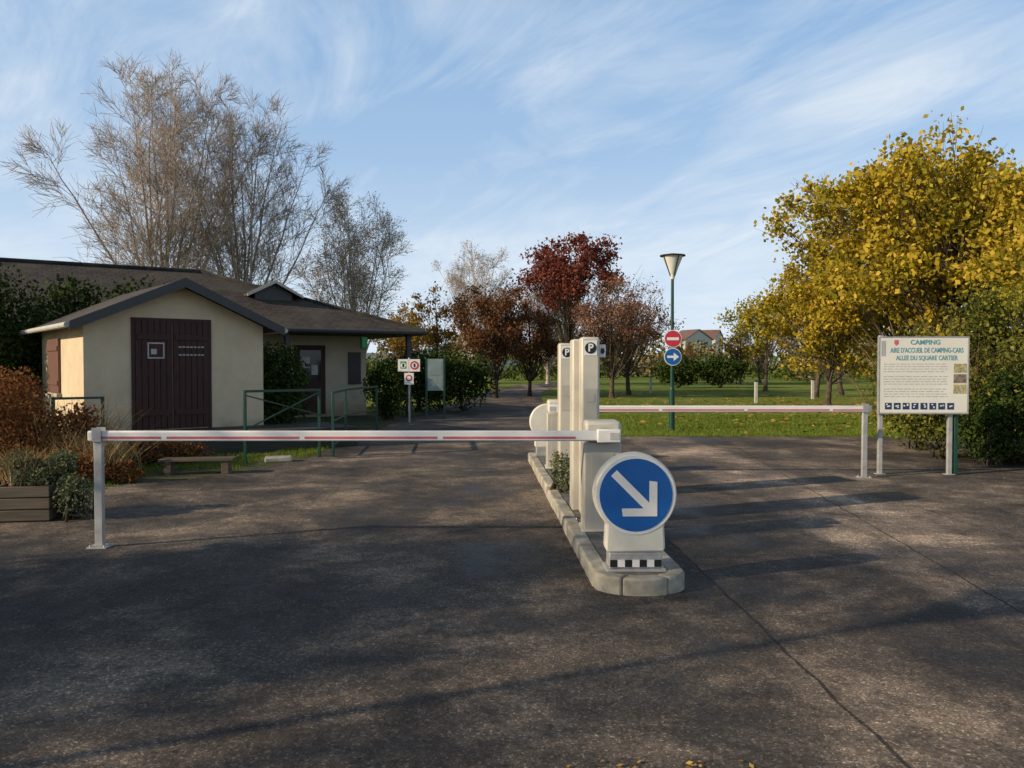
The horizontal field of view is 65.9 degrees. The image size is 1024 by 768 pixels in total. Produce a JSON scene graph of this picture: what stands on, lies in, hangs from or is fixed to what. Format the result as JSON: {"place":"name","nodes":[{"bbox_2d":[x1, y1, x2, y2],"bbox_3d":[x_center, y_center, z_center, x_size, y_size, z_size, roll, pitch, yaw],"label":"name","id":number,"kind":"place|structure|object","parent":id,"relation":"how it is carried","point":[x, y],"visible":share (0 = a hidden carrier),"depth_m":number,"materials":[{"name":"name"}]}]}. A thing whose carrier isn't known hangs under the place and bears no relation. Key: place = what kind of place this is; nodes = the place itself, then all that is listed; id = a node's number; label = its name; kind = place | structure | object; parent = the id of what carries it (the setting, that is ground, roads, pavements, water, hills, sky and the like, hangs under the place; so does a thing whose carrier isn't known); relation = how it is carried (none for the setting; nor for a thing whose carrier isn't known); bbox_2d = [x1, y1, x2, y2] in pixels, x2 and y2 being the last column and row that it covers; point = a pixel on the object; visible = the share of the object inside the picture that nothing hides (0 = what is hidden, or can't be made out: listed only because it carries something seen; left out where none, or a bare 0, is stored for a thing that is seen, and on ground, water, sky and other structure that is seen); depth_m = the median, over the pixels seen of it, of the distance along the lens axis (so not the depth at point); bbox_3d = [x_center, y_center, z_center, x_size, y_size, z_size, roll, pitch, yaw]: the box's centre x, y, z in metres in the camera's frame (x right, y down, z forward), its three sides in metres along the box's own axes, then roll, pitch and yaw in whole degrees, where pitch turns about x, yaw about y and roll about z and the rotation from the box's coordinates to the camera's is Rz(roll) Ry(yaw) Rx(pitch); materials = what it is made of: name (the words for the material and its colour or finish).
{"place":"outdoors","nodes":[
{"label":"outdoors","id":0,"kind":"place"},
{"bbox_2d":[0,415,412,485],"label":"verge","id":1,"kind":"structure","parent":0,"point":[365,422],"depth_m":13.34,"materials":[{"name":"plant"}]},
{"bbox_2d":[0,365,112,457],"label":"rusty shrub","id":2,"kind":"object","parent":1,"relation":"on","point":[17,393],"visible":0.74,"depth_m":11.54,"materials":[{"name":"brown plant"}]},
{"bbox_2d":[0,439,147,483],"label":"shrub","id":3,"kind":"object","parent":1,"relation":"on","point":[111,468],"visible":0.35,"depth_m":10.64,"materials":[{"name":"green plant"}]},
{"bbox_2d":[51,396,104,432],"bbox_3d":[-7.200,0.749,13.122,0.780,1.070,0.059,-1,2,-34],"label":"railing","id":4,"kind":"object","parent":1,"relation":"on","point":[53,399],"visible":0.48,"depth_m":13.14,"materials":[{"name":"green metal"}]},
{"bbox_2d":[0,263,166,435],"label":"ivy hedge","id":5,"kind":"object","parent":1,"relation":"on","point":[15,350],"visible":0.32,"depth_m":17.57,"materials":[{"name":"green plant"}]},
{"bbox_2d":[0,393,170,459],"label":"dry grass clump","id":6,"kind":"object","parent":1,"relation":"on","point":[78,436],"visible":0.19,"depth_m":12.05,"materials":[{"name":"plant"}]},
{"bbox_2d":[18,426,161,480],"bbox_3d":[-6.006,0.952,11.372,2.021,0.758,2.113,0,1,0],"label":"dry grass clump","id":7,"kind":"object","parent":1,"relation":"on","point":[110,456],"visible":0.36,"depth_m":11.27,"materials":[{"name":"plant"}]},
{"bbox_2d":[19,278,287,438],"bbox_3d":[-7.572,-0.415,16.555,4.049,3.232,4.615,-1,2,-40],"label":"gabled hut","id":8,"kind":"object","parent":1,"relation":"on","point":[187,353],"visible":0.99,"depth_m":15.04,"materials":[{"name":"paint"}]},
{"bbox_2d":[135,320,172,429],"bbox_3d":[-6.673,-0.165,14.756,0.649,2.020,0.127,-1,2,-40],"label":"door","id":9,"kind":"structure","parent":8,"relation":"in","point":[153,377],"depth_m":14.75,"materials":[{"name":"brown paint"}]},
{"bbox_2d":[173,322,208,427],"bbox_3d":[-6.158,-0.176,15.187,0.649,2.020,0.127,-1,2,-40],"label":"door","id":10,"kind":"structure","parent":8,"relation":"in","point":[190,373],"depth_m":15.19,"materials":[{"name":"brown paint"}]},
{"bbox_2d":[122,441,213,465],"bbox_3d":[-5.612,1.077,12.727,1.595,0.499,0.751,0,1,0],"label":"rusty shrub","id":11,"kind":"object","parent":1,"relation":"on","point":[190,451],"visible":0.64,"depth_m":12.61,"materials":[{"name":"brown plant"}]},
{"bbox_2d":[158,456,236,475],"bbox_3d":[-4.600,1.201,11.582,1.040,0.240,0.280,0,1,-8],"label":"bench","id":12,"kind":"object","parent":1,"relation":"on","point":[169,465],"visible":1,"depth_m":11.49,"materials":[{"name":"brown wood"}]},
{"bbox_2d":[0,257,428,429],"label":"reception building","id":13,"kind":"structure","parent":1,"relation":"on","point":[328,341],"depth_m":23.52,"materials":[{"name":"tile"}]},
{"bbox_2d":[294,345,325,413],"bbox_3d":[-6.162,-0.131,24.143,0.950,2.100,0.083,-1,2,-32],"label":"door","id":14,"kind":"structure","parent":13,"relation":"in","point":[314,355],"depth_m":24.19,"materials":[{"name":"brown paint"}]},
{"bbox_2d":[113,422,358,460],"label":"terrace","id":15,"kind":"structure","parent":1,"relation":"on","point":[226,447],"depth_m":14.82,"materials":[{"name":"grey concrete"}]},
{"bbox_2d":[243,389,320,462],"bbox_3d":[-3.835,0.686,13.245,1.334,1.190,0.060,-1,2,-36],"label":"railing","id":16,"kind":"object","parent":1,"relation":"on","point":[245,396],"visible":0.91,"depth_m":13.20,"materials":[{"name":"green metal"}]},
{"bbox_2d":[263,340,312,424],"bbox_3d":[-5.251,0.079,17.629,1.533,2.215,2.373,0,1,-18],"label":"dark shrub","id":17,"kind":"object","parent":1,"relation":"on","point":[275,373],"visible":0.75,"depth_m":17.13,"materials":[{"name":"green plant"}]},
{"bbox_2d":[360,358,413,419],"bbox_3d":[-3.630,0.138,23.023,1.577,1.838,1.116,0,1,0],"label":"clipped shrub","id":18,"kind":"object","parent":1,"relation":"on","point":[391,378],"visible":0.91,"depth_m":22.81,"materials":[{"name":"green plant"}]},
{"bbox_2d":[264,455,292,462],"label":"stone slab","id":19,"kind":"structure","parent":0,"point":[277,458],"depth_m":12.93,"materials":[{"name":"concrete"}]},
{"bbox_2d":[461,349,520,371],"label":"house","id":20,"kind":"structure","parent":0,"point":[508,363],"depth_m":169.12,"materials":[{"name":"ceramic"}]},
{"bbox_2d":[0,382,1023,767],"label":"road","id":21,"kind":"structure","parent":0,"point":[836,614],"depth_m":4.94,"materials":[{"name":"grey asphalt"}]},
{"bbox_2d":[0,481,65,521],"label":"planter box","id":22,"kind":"object","parent":21,"relation":"on","point":[26,503],"visible":0.6,"depth_m":8.00,"materials":[{"name":"brown wood"}]},
{"bbox_2d":[0,444,63,486],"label":"planter flowers","id":23,"kind":"object","parent":22,"relation":"in","point":[8,474],"visible":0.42,"depth_m":8.19,"materials":[{"name":"plant"}]},
{"bbox_2d":[0,447,94,522],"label":"planter shrub","id":24,"kind":"object","parent":22,"relation":"in","point":[70,484],"visible":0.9,"depth_m":8.15,"materials":[{"name":"green plant"}]},
{"bbox_2d":[86,427,113,548],"bbox_3d":[-3.600,0.902,6.894,0.170,1.046,0.150,0,1,0],"label":"barrier rest post","id":25,"kind":"object","parent":21,"relation":"on","point":[99,492],"visible":1,"depth_m":6.87,"materials":[{"name":"metal"}]},
{"bbox_2d":[331,386,377,455],"bbox_3d":[-3.151,0.653,15.648,0.229,1.140,3.798,0,1,2],"label":"railing","id":26,"kind":"object","parent":21,"relation":"on","point":[333,419],"visible":0.88,"depth_m":15.40,"materials":[{"name":"green metal"}]},
{"bbox_2d":[398,358,419,421],"bbox_3d":[-2.850,0.173,21.894,0.610,1.800,0.092,0,1,0],"label":"rules signpost","id":27,"kind":"object","parent":21,"relation":"on","point":[408,364],"visible":1,"depth_m":21.85,"materials":[{"name":"metal"}]},
{"bbox_2d":[425,358,444,418],"bbox_3d":[-2.249,0.141,23.205,0.580,1.800,0.070,0,1,-10],"label":"notice board","id":28,"kind":"object","parent":21,"relation":"on","point":[434,374],"visible":0.99,"depth_m":23.16,"materials":[{"name":"green paint"}]},
{"bbox_2d":[385,345,500,411],"bbox_3d":[-2.435,-0.218,27.717,4.078,2.332,3.448,0,1,0],"label":"clipped shrub","id":29,"kind":"object","parent":21,"relation":"on","point":[455,388],"visible":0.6,"depth_m":27.14,"materials":[{"name":"green plant"}]},
{"bbox_2d":[87,432,905,488],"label":"edge grass","id":30,"kind":"structure","parent":21,"relation":"on","point":[742,435],"depth_m":17.63,"materials":[{"name":"green plant"}]},
{"bbox_2d":[1,461,1015,767],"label":"scattered leaves","id":31,"kind":"object","parent":21,"relation":"on","point":[689,761],"visible":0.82,"depth_m":3.14,"materials":[{"name":"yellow plant"}]},
{"bbox_2d":[528,452,684,595],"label":"traffic island","id":32,"kind":"structure","parent":21,"relation":"on","point":[589,549],"depth_m":5.98,"materials":[{"name":"concrete"}]},
{"bbox_2d":[88,419,620,532],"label":"barrier gate","id":33,"kind":"structure","parent":32,"relation":"on","point":[600,439],"depth_m":6.86,"materials":[{"name":"white metal"}]},
{"bbox_2d":[591,451,613,504],"bbox_3d":[0.800,0.829,6.970,0.200,0.470,0.002,0,1,0],"label":"service door","id":34,"kind":"structure","parent":33,"relation":"in","point":[598,458],"depth_m":6.96,"materials":[{"name":"white metal"}]},
{"bbox_2d":[529,404,547,455],"bbox_3d":[0.584,0.746,12.984,0.593,0.847,0.240,0,1,-2],"label":"direction bollard","id":35,"kind":"object","parent":32,"relation":"on","point":[537,420],"visible":0.3,"depth_m":12.90,"materials":[{"name":"beige plastic"}]},
{"bbox_2d":[549,447,569,492],"bbox_3d":[0.622,0.999,9.235,0.374,0.552,0.645,0,1,0],"label":"island plant","id":36,"kind":"object","parent":32,"relation":"on","point":[557,482],"visible":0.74,"depth_m":9.12,"materials":[{"name":"green plant"}]},
{"bbox_2d":[558,343,569,491],"bbox_3d":[0.633,0.387,9.443,0.180,1.735,0.539,0,1,-1],"label":"ticket terminal","id":37,"kind":"object","parent":32,"relation":"on","point":[563,387],"visible":0.59,"depth_m":9.18,"materials":[{"name":"white paint"}]},
{"bbox_2d":[570,337,605,512],"bbox_3d":[0.765,0.412,7.993,0.315,1.755,0.539,0,1,-1],"label":"ticket terminal","id":38,"kind":"object","parent":32,"relation":"on","point":[586,353],"visible":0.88,"depth_m":7.80,"materials":[{"name":"white paint"}]},
{"bbox_2d":[592,452,676,572],"bbox_3d":[0.887,0.920,5.744,0.593,0.847,0.240,0,1,-1],"label":"direction bollard","id":39,"kind":"object","parent":32,"relation":"on","point":[634,494],"visible":1,"depth_m":5.66,"materials":[{"name":"blue plastic"}]},
{"bbox_2d":[545,399,871,468],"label":"barrier gate","id":40,"kind":"structure","parent":32,"relation":"on","point":[552,416],"depth_m":11.11,"materials":[{"name":"white metal"}]},
{"bbox_2d":[551,419,557,451],"bbox_3d":[0.660,0.727,11.219,0.200,0.470,0.003,0,1,0],"label":"service door","id":41,"kind":"structure","parent":40,"relation":"in","point":[554,422],"depth_m":11.22,"materials":[{"name":"white metal"}]},
{"bbox_2d":[856,404,871,477],"bbox_3d":[4.970,0.800,11.143,0.170,1.046,0.150,0,1,0],"label":"barrier rest post","id":42,"kind":"object","parent":21,"relation":"on","point":[864,428],"visible":1,"depth_m":11.12,"materials":[{"name":"metal"}]},
{"bbox_2d":[873,335,969,474],"bbox_3d":[5.927,0.305,11.453,1.280,2.020,0.135,0,1,3],"label":"information board","id":43,"kind":"object","parent":21,"relation":"on","point":[922,375],"visible":1,"depth_m":11.38,"materials":[{"name":"metal"}]},
{"bbox_2d":[865,264,1023,461],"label":"mixed hedge","id":44,"kind":"object","parent":21,"relation":"on","point":[997,339],"visible":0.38,"depth_m":14.40,"materials":[{"name":"green plant"}]},
{"bbox_2d":[944,365,1023,465],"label":"dark shrub","id":45,"kind":"object","parent":21,"relation":"on","point":[987,446],"visible":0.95,"depth_m":12.55,"materials":[{"name":"green plant"}]},
{"bbox_2d":[0,0,1023,360],"label":"sky","id":46,"kind":"structure","parent":0,"point":[661,127],"materials":[{"name":"blue"}]},
{"bbox_2d":[366,340,857,366],"bbox_3d":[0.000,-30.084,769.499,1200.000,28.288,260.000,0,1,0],"label":"hills","id":47,"kind":"structure","parent":0,"point":[368,354],"depth_m":732.91,"materials":[{"name":"green plant"}]},
{"bbox_2d":[366,367,1004,437],"bbox_3d":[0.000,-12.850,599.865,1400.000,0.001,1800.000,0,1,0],"label":"ground","id":48,"kind":"structure","parent":0,"point":[799,390],"depth_m":40.10,"materials":[{"name":"green plant"}]},
{"bbox_2d":[0,49,282,275],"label":"bare tree","id":49,"kind":"object","parent":48,"relation":"on","point":[151,240],"visible":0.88,"depth_m":34.57,"materials":[{"name":"grey plant"}]},
{"bbox_2d":[141,84,352,291],"bbox_3d":[-12.319,-6.647,37.208,8.582,14.897,7.629,0,1,16],"label":"bare tree","id":50,"kind":"object","parent":48,"relation":"on","point":[237,273],"visible":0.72,"depth_m":37.19,"materials":[{"name":"brown plant"}]},
{"bbox_2d":[284,182,416,352],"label":"bare tree","id":51,"kind":"object","parent":48,"relation":"on","point":[359,285],"visible":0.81,"depth_m":40.14,"materials":[{"name":"grey plant"}]},
{"bbox_2d":[367,303,425,361],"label":"orange tree","id":52,"kind":"object","parent":48,"relation":"on","point":[398,345],"visible":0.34,"depth_m":53.61,"materials":[{"name":"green plant"}]},
{"bbox_2d":[384,298,425,357],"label":"orange tree","id":53,"kind":"object","parent":48,"relation":"on","point":[406,314],"visible":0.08,"depth_m":65.62,"materials":[{"name":"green plant"}]},
{"bbox_2d":[395,281,466,356],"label":"orange tree","id":54,"kind":"object","parent":48,"relation":"on","point":[434,338],"visible":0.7,"depth_m":45.58,"materials":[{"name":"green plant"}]},
{"bbox_2d":[430,239,513,384],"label":"bare tree","id":55,"kind":"object","parent":48,"relation":"on","point":[459,282],"visible":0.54,"depth_m":61.59,"materials":[{"name":"grey plant"}]},
{"bbox_2d":[445,280,545,397],"bbox_3d":[-0.636,-2.138,37.964,4.662,5.761,4.844,-1,2,-39],"label":"russet tree","id":56,"kind":"object","parent":48,"relation":"on","point":[495,324],"visible":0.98,"depth_m":37.36,"materials":[{"name":"brown plant"}]},
{"bbox_2d":[484,338,515,382],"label":"orange tree","id":57,"kind":"object","parent":48,"relation":"on","point":[490,361],"visible":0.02,"depth_m":69.78,"materials":[{"name":"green plant"}]},
{"bbox_2d":[501,298,567,395],"bbox_3d":[0.836,-1.862,40.596,4.103,5.069,4.263,1,2,26],"label":"russet tree","id":58,"kind":"object","parent":48,"relation":"on","point":[543,321],"visible":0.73,"depth_m":39.96,"materials":[{"name":"brown plant"}]},
{"bbox_2d":[517,270,582,383],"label":"bare tree","id":59,"kind":"object","parent":48,"relation":"on","point":[547,368],"visible":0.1,"depth_m":65.86,"materials":[{"name":"brown plant"}]},
{"bbox_2d":[509,231,623,347],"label":"crimson tree","id":60,"kind":"object","parent":48,"relation":"on","point":[557,269],"visible":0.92,"depth_m":58.51,"materials":[{"name":"red plant"}]},
{"bbox_2d":[564,268,662,397],"bbox_3d":[4.924,-2.480,38.359,4.914,6.426,5.723,0,1,0],"label":"thinning tree","id":61,"kind":"object","parent":48,"relation":"on","point":[617,337],"visible":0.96,"depth_m":37.57,"materials":[{"name":"brown plant"}]},
{"bbox_2d":[567,269,686,394],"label":"thinning tree","id":62,"kind":"object","parent":48,"relation":"on","point":[627,374],"visible":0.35,"depth_m":41.77,"materials":[{"name":"brown plant"}]},
{"bbox_2d":[649,376,651,392],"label":"marker post","id":63,"kind":"object","parent":48,"relation":"on","point":[650,384],"visible":0.95,"depth_m":44.96,"materials":[{"name":"grey paint"}]},
{"bbox_2d":[660,253,685,429],"bbox_3d":[3.930,-1.027,19.381,0.616,4.320,0.616,0,1,0],"label":"street lamp","id":64,"kind":"object","parent":48,"relation":"on","point":[672,261],"visible":0.94,"depth_m":19.33,"materials":[{"name":"green metal"}]},
{"bbox_2d":[664,330,681,347],"bbox_3d":[3.930,-1.105,19.307,0.430,0.430,0.046,0,1,0],"label":"no entry sign","id":65,"kind":"object","parent":64,"relation":"attached to","point":[672,338],"visible":1,"depth_m":19.29,"materials":[{"name":"red metal"}]},
{"bbox_2d":[664,348,681,365],"bbox_3d":[3.930,-0.665,19.318,0.430,0.430,0.046,0,1,0],"label":"direction sign","id":66,"kind":"object","parent":64,"relation":"attached to","point":[672,356],"visible":1,"depth_m":19.30,"materials":[{"name":"blue metal"}]},
{"bbox_2d":[674,339,697,373],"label":"orange tree","id":67,"kind":"object","parent":48,"relation":"on","point":[689,351],"visible":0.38,"depth_m":71.70,"materials":[{"name":"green plant"}]},
{"bbox_2d":[366,350,1018,380],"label":"distant hedgerow","id":68,"kind":"object","parent":48,"relation":"on","point":[517,372],"visible":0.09,"depth_m":83.70,"materials":[{"name":"green plant"}]},
{"bbox_2d":[375,331,1020,377],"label":"distant woodland","id":69,"kind":"object","parent":48,"relation":"on","point":[647,364],"visible":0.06,"depth_m":104.77,"materials":[{"name":"green plant"}]},
{"bbox_2d":[650,352,753,387],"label":"distant shrub","id":70,"kind":"object","parent":48,"relation":"on","point":[734,367],"visible":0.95,"depth_m":54.60,"materials":[{"name":"green plant"}]},
{"bbox_2d":[717,322,754,384],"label":"orange tree","id":71,"kind":"object","parent":48,"relation":"on","point":[737,354],"visible":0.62,"depth_m":63.59,"materials":[{"name":"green plant"}]},
{"bbox_2d":[754,380,758,402],"bbox_3d":[10.200,0.325,33.017,0.160,0.960,0.160,0,1,0],"label":"marker post","id":72,"kind":"object","parent":48,"relation":"on","point":[756,391],"visible":0.99,"depth_m":32.96,"materials":[{"name":"white paint"}]},
{"bbox_2d":[713,291,803,390],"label":"lime tree","id":73,"kind":"object","parent":48,"relation":"on","point":[764,350],"visible":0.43,"depth_m":47.98,"materials":[{"name":"yellow plant"}]},
{"bbox_2d":[738,331,789,382],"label":"orange tree","id":74,"kind":"object","parent":48,"relation":"on","point":[758,362],"visible":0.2,"depth_m":69.78,"materials":[{"name":"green plant"}]},
{"bbox_2d":[553,390,1015,433],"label":"fallen leaves","id":75,"kind":"object","parent":48,"relation":"on","point":[838,430],"visible":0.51,"depth_m":25.69,"materials":[{"name":"yellow plant"}]},
{"bbox_2d":[599,413,1021,435],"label":"lawn grass","id":76,"kind":"structure","parent":48,"relation":"on","point":[782,428],"depth_m":20.88,"materials":[{"name":"green plant"}]},
{"bbox_2d":[752,271,868,397],"bbox_3d":[14.944,-2.473,38.349,6.236,6.424,6.880,1,2,33],"label":"yellow tree","id":77,"kind":"object","parent":48,"relation":"on","point":[795,363],"visible":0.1,"depth_m":39.01,"materials":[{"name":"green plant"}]},
{"bbox_2d":[810,379,814,398],"bbox_3d":[13.900,0.241,36.516,0.160,0.960,0.160,0,1,0],"label":"marker post","id":78,"kind":"object","parent":48,"relation":"on","point":[812,388],"visible":0.84,"depth_m":36.46,"materials":[{"name":"white paint"}]},
{"bbox_2d":[734,257,897,405],"bbox_3d":[11.906,-2.037,30.704,6.329,5.910,5.737,0,1,0],"label":"yellow tree","id":79,"kind":"object","parent":48,"relation":"on","point":[832,323],"visible":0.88,"depth_m":30.53,"materials":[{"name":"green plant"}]},
{"bbox_2d":[793,319,877,394],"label":"lime tree","id":80,"kind":"object","parent":48,"relation":"on","point":[840,388],"visible":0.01,"depth_m":41.95,"materials":[{"name":"yellow plant"}]},
{"bbox_2d":[754,130,1020,356],"bbox_3d":[16.639,-4.920,34.195,8.644,11.539,12.173,-1,2,-30],"label":"yellow tree","id":81,"kind":"object","parent":48,"relation":"on","point":[778,223],"visible":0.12,"depth_m":34.92,"materials":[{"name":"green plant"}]},
{"bbox_2d":[774,324,1022,381],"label":"distant copse","id":82,"kind":"object","parent":48,"relation":"on","point":[800,374],"visible":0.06,"depth_m":73.67,"materials":[{"name":"plant"}]},
{"bbox_2d":[792,106,1023,350],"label":"yellow tree","id":83,"kind":"object","parent":48,"relation":"on","point":[904,272],"visible":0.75,"depth_m":25.41,"materials":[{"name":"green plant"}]},
{"bbox_2d":[811,308,1023,418],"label":"shrub","id":84,"kind":"object","parent":48,"relation":"on","point":[976,364],"visible":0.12,"depth_m":15.11,"materials":[{"name":"plant"}]},
{"bbox_2d":[932,209,1023,366],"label":"yellow tree","id":85,"kind":"object","parent":48,"relation":"on","point":[993,264],"visible":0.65,"depth_m":21.67,"materials":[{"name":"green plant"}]},
{"bbox_2d":[962,277,1023,371],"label":"lime tree","id":86,"kind":"object","parent":48,"relation":"on","point":[1007,295],"visible":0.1,"depth_m":19.27,"materials":[{"name":"yellow plant"}]},
{"bbox_2d":[679,329,713,360],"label":"house","id":87,"kind":"structure","parent":0,"point":[696,335],"depth_m":262.27,"materials":[{"name":"paint"}]},
{"bbox_2d":[702,330,723,353],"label":"house","id":88,"kind":"structure","parent":0,"point":[715,335],"depth_m":283.15,"materials":[{"name":"ceramic"}]}
]}

